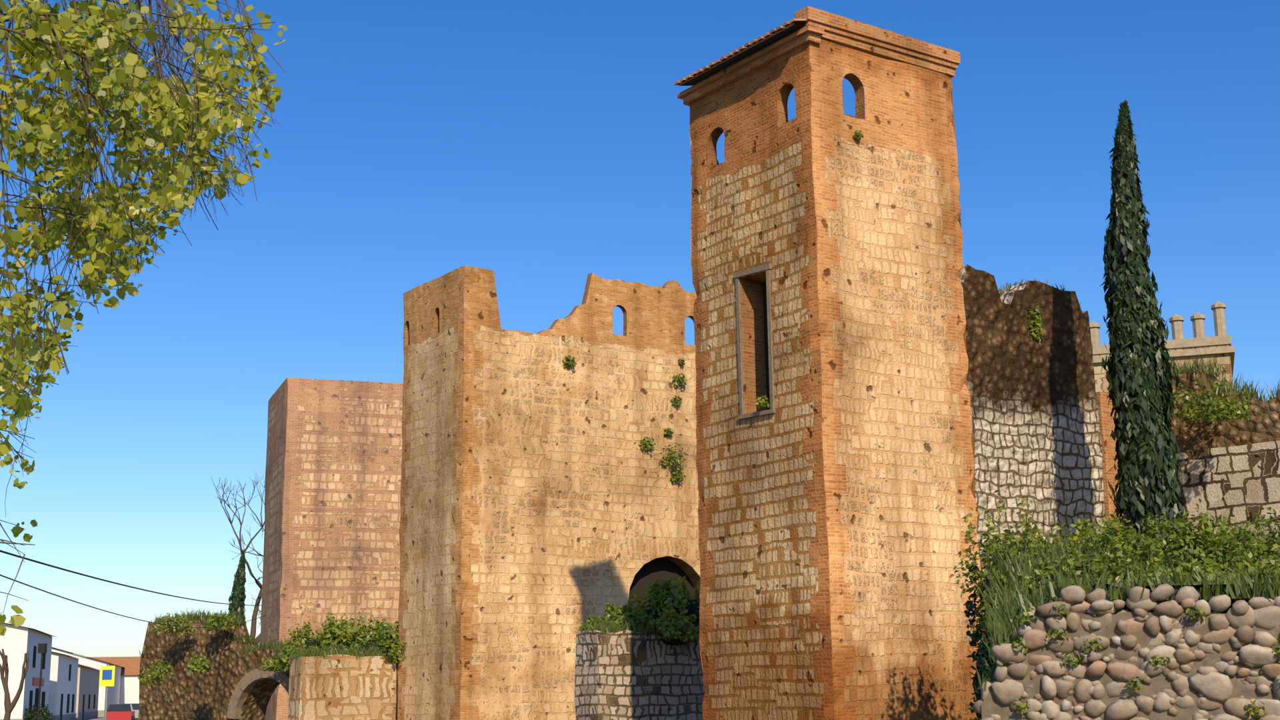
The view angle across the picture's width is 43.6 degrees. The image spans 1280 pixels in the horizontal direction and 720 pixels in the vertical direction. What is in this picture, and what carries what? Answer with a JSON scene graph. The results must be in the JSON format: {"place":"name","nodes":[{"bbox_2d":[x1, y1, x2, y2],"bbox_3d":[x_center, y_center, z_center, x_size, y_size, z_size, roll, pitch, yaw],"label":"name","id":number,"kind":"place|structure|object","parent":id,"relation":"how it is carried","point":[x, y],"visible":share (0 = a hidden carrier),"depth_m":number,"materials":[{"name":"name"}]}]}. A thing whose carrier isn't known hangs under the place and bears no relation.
{"place":"outdoors","nodes":[
{"label":"outdoors","id":0,"kind":"place"},
{"bbox_2d":[48,651,81,719],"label":"white street house","id":1,"kind":"structure","parent":0,"point":[63,686],"depth_m":117.34,"materials":[{"name":"paint"}]},
{"bbox_2d":[51,647,121,717],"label":"street house","id":2,"kind":"structure","parent":0,"point":[113,695],"depth_m":165.47,"materials":[{"name":"white paint"}]},
{"bbox_2d":[89,717,135,719],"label":"street pavement","id":3,"kind":"structure","parent":0,"point":[101,719],"depth_m":138.47,"materials":[{"name":"grey asphalt"}]},
{"bbox_2d":[0,0,287,635],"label":"elm tree","id":4,"kind":"object","parent":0,"point":[52,139],"depth_m":6.60,"materials":[{"name":"green plant"}]},
{"bbox_2d":[276,575,699,671],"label":"wall shrubs","id":5,"kind":"object","parent":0,"point":[670,594],"depth_m":51.75,"materials":[{"name":"green plant"}]},
{"bbox_2d":[0,0,1279,657],"label":"sky","id":6,"kind":"structure","parent":0,"point":[543,146],"materials":[{"name":"blue"}]},
{"bbox_2d":[137,303,1250,686],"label":"wall top weeds","id":7,"kind":"object","parent":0,"point":[1219,410],"visible":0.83,"depth_m":43.65,"materials":[{"name":"green plant"}]},
{"bbox_2d":[138,278,1279,691],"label":"bushes","id":8,"kind":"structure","parent":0,"point":[1003,613],"depth_m":24.48,"materials":[{"name":"green plant"}]},
{"bbox_2d":[286,552,1273,699],"bbox_3d":[1.311,7.433,41.199,10.734,3.802,47.895,5,-13,-25],"label":"shrub","id":9,"kind":"object","parent":8,"relation":"on","point":[674,641],"visible":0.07,"depth_m":51.07,"materials":[{"name":"green plant"}]},
{"bbox_2d":[561,130,1279,717],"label":"wall plants","id":10,"kind":"object","parent":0,"point":[857,135],"depth_m":17.03,"materials":[{"name":"green plant"}]},
{"bbox_2d":[1090,582,1272,591],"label":"grass tufts","id":11,"kind":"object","parent":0,"point":[1107,585],"depth_m":20.61,"materials":[{"name":"green plant"}]},
{"bbox_2d":[961,262,1104,630],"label":"stone wall","id":12,"kind":"structure","parent":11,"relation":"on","point":[1034,417],"depth_m":43.08,"materials":[{"name":"grey stone"}]},
{"bbox_2d":[1096,391,1123,537],"bbox_3d":[12.898,5.315,44.444,0.883,8.775,1.223,7,-14,-34],"label":"brick pilaster","id":13,"kind":"object","parent":11,"relation":"on","point":[1107,442],"visible":0.13,"depth_m":44.40,"materials":[{"name":"orange brick"}]},
{"bbox_2d":[953,487,1279,631],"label":"bank shrubs","id":14,"kind":"object","parent":11,"relation":"on","point":[1246,547],"visible":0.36,"depth_m":26.67,"materials":[{"name":"green plant"}]},
{"bbox_2d":[1100,100,1185,548],"bbox_3d":[12.583,-0.088,40.446,1.985,13.663,2.078,-1,-12,0],"label":"cypress tree","id":15,"kind":"object","parent":11,"relation":"on","point":[1127,251],"depth_m":39.94,"materials":[{"name":"green plant"}]},
{"bbox_2d":[1175,441,1279,544],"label":"ashlar wall","id":16,"kind":"structure","parent":11,"relation":"on","point":[1241,483],"depth_m":42.56,"materials":[{"name":"stone"}]},
{"bbox_2d":[1162,370,1279,453],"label":"bank","id":17,"kind":"structure","parent":16,"relation":"on","point":[1262,425],"depth_m":43.16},
{"label":"street","id":18,"kind":"structure","parent":0,"visible":0},
{"bbox_2d":[0,648,28,719],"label":"bare tree","id":19,"kind":"object","parent":18,"relation":"on","point":[9,707],"visible":1,"depth_m":47.11,"materials":[{"name":"brown plant"}]},
{"bbox_2d":[99,664,115,719],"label":"crossing sign","id":20,"kind":"object","parent":18,"relation":"on","point":[107,678],"visible":1,"depth_m":54.00,"materials":[{"name":"yellow metal"}]},
{"bbox_2d":[106,704,134,719],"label":"parked red car","id":21,"kind":"object","parent":18,"relation":"on","point":[120,711],"visible":0.9,"depth_m":110.19,"materials":[{"name":"paint"}]},
{"bbox_2d":[124,703,138,717],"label":"silver car","id":22,"kind":"object","parent":18,"relation":"on","point":[135,707],"visible":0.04,"depth_m":125.95,"materials":[{"name":"paint"}]},
{"label":"ground","id":23,"kind":"structure","parent":0,"visible":0},
{"bbox_2d":[0,622,56,719],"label":"white street house","id":24,"kind":"structure","parent":23,"relation":"on","point":[17,643],"depth_m":95.64,"materials":[{"name":"paint"}]},
{"bbox_2d":[23,704,53,719],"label":"hedge bush","id":25,"kind":"object","parent":23,"relation":"on","point":[44,715],"visible":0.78,"depth_m":97.59,"materials":[{"name":"green plant"}]},
{"bbox_2d":[37,643,47,719],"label":"street lamp","id":26,"kind":"object","parent":23,"relation":"on","point":[42,648],"visible":1,"depth_m":84.81,"materials":[{"name":"black metal"}]},
{"bbox_2d":[75,664,99,719],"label":"house","id":27,"kind":"structure","parent":23,"relation":"on","point":[87,693],"depth_m":144.02,"materials":[{"name":"paint"}]},
{"bbox_2d":[88,656,140,703],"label":"house","id":28,"kind":"structure","parent":23,"relation":"on","point":[130,688],"depth_m":187.95,"materials":[{"name":"white paint"}]},
{"bbox_2d":[0,550,266,627],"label":"power lines","id":29,"kind":"object","parent":23,"relation":"on","point":[49,565],"visible":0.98,"depth_m":38.42,"materials":[{"name":"black rubber"}]},
{"bbox_2d":[137,620,289,719],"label":"ruined wall","id":30,"kind":"structure","parent":23,"relation":"on","point":[182,694],"depth_m":63.73,"materials":[{"name":"brown stone"}]},
{"bbox_2d":[226,666,288,719],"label":"stone arch","id":31,"kind":"structure","parent":30,"relation":"attached to","point":[250,681],"depth_m":61.99,"materials":[{"name":"beige stone"}]},
{"bbox_2d":[228,550,247,627],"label":"cypress tree","id":32,"kind":"object","parent":23,"relation":"on","point":[241,570],"depth_m":82.70,"materials":[{"name":"green plant"}]},
{"bbox_2d":[211,474,265,644],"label":"bare tree","id":33,"kind":"object","parent":23,"relation":"on","point":[255,616],"visible":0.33,"depth_m":87.95,"materials":[{"name":"brown plant"}]},
{"bbox_2d":[260,377,401,719],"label":"tower","id":34,"kind":"structure","parent":23,"relation":"on","point":[331,541],"depth_m":76.12,"materials":[{"name":"beige brick"}]},
{"bbox_2d":[287,655,396,719],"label":"spur wall","id":35,"kind":"structure","parent":23,"relation":"on","point":[335,687],"depth_m":56.53,"materials":[{"name":"beige stone"}]},
{"bbox_2d":[397,266,700,719],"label":"castle wall","id":36,"kind":"structure","parent":23,"relation":"on","point":[548,506],"depth_m":57.36,"materials":[{"name":"beige stone"}]},
{"bbox_2d":[574,628,703,719],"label":"spur wall","id":37,"kind":"structure","parent":23,"relation":"on","point":[626,674],"depth_m":48.41,"materials":[{"name":"grey stone"}]},
{"bbox_2d":[676,6,982,719],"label":"tower","id":38,"kind":"structure","parent":23,"relation":"on","point":[836,483],"depth_m":38.79,"materials":[{"name":"brick"}]},
{"bbox_2d":[674,18,810,85],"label":"tower roof tiles","id":39,"kind":"object","parent":38,"relation":"on","point":[785,24],"visible":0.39,"depth_m":40.16,"materials":[{"name":"orange tile"}]},
{"bbox_2d":[964,527,1051,719],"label":"ivy bush","id":40,"kind":"object","parent":23,"relation":"on","point":[982,653],"visible":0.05,"depth_m":31.67,"materials":[{"name":"green plant"}]},
{"bbox_2d":[982,611,1279,719],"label":"fieldstone wall","id":41,"kind":"structure","parent":23,"relation":"on","point":[991,705],"depth_m":16.66,"materials":[{"name":"grey stone"}]},
{"bbox_2d":[972,583,1279,719],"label":"fieldstone wall cobbles","id":42,"kind":"object","parent":41,"relation":"attached to","point":[1212,686],"visible":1,"depth_m":16.61,"materials":[{"name":"beige stone"}]},
{"bbox_2d":[1092,301,1234,392],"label":"building with chimneys","id":43,"kind":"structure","parent":23,"relation":"on","point":[1218,347],"depth_m":91.85,"materials":[{"name":"stone"}]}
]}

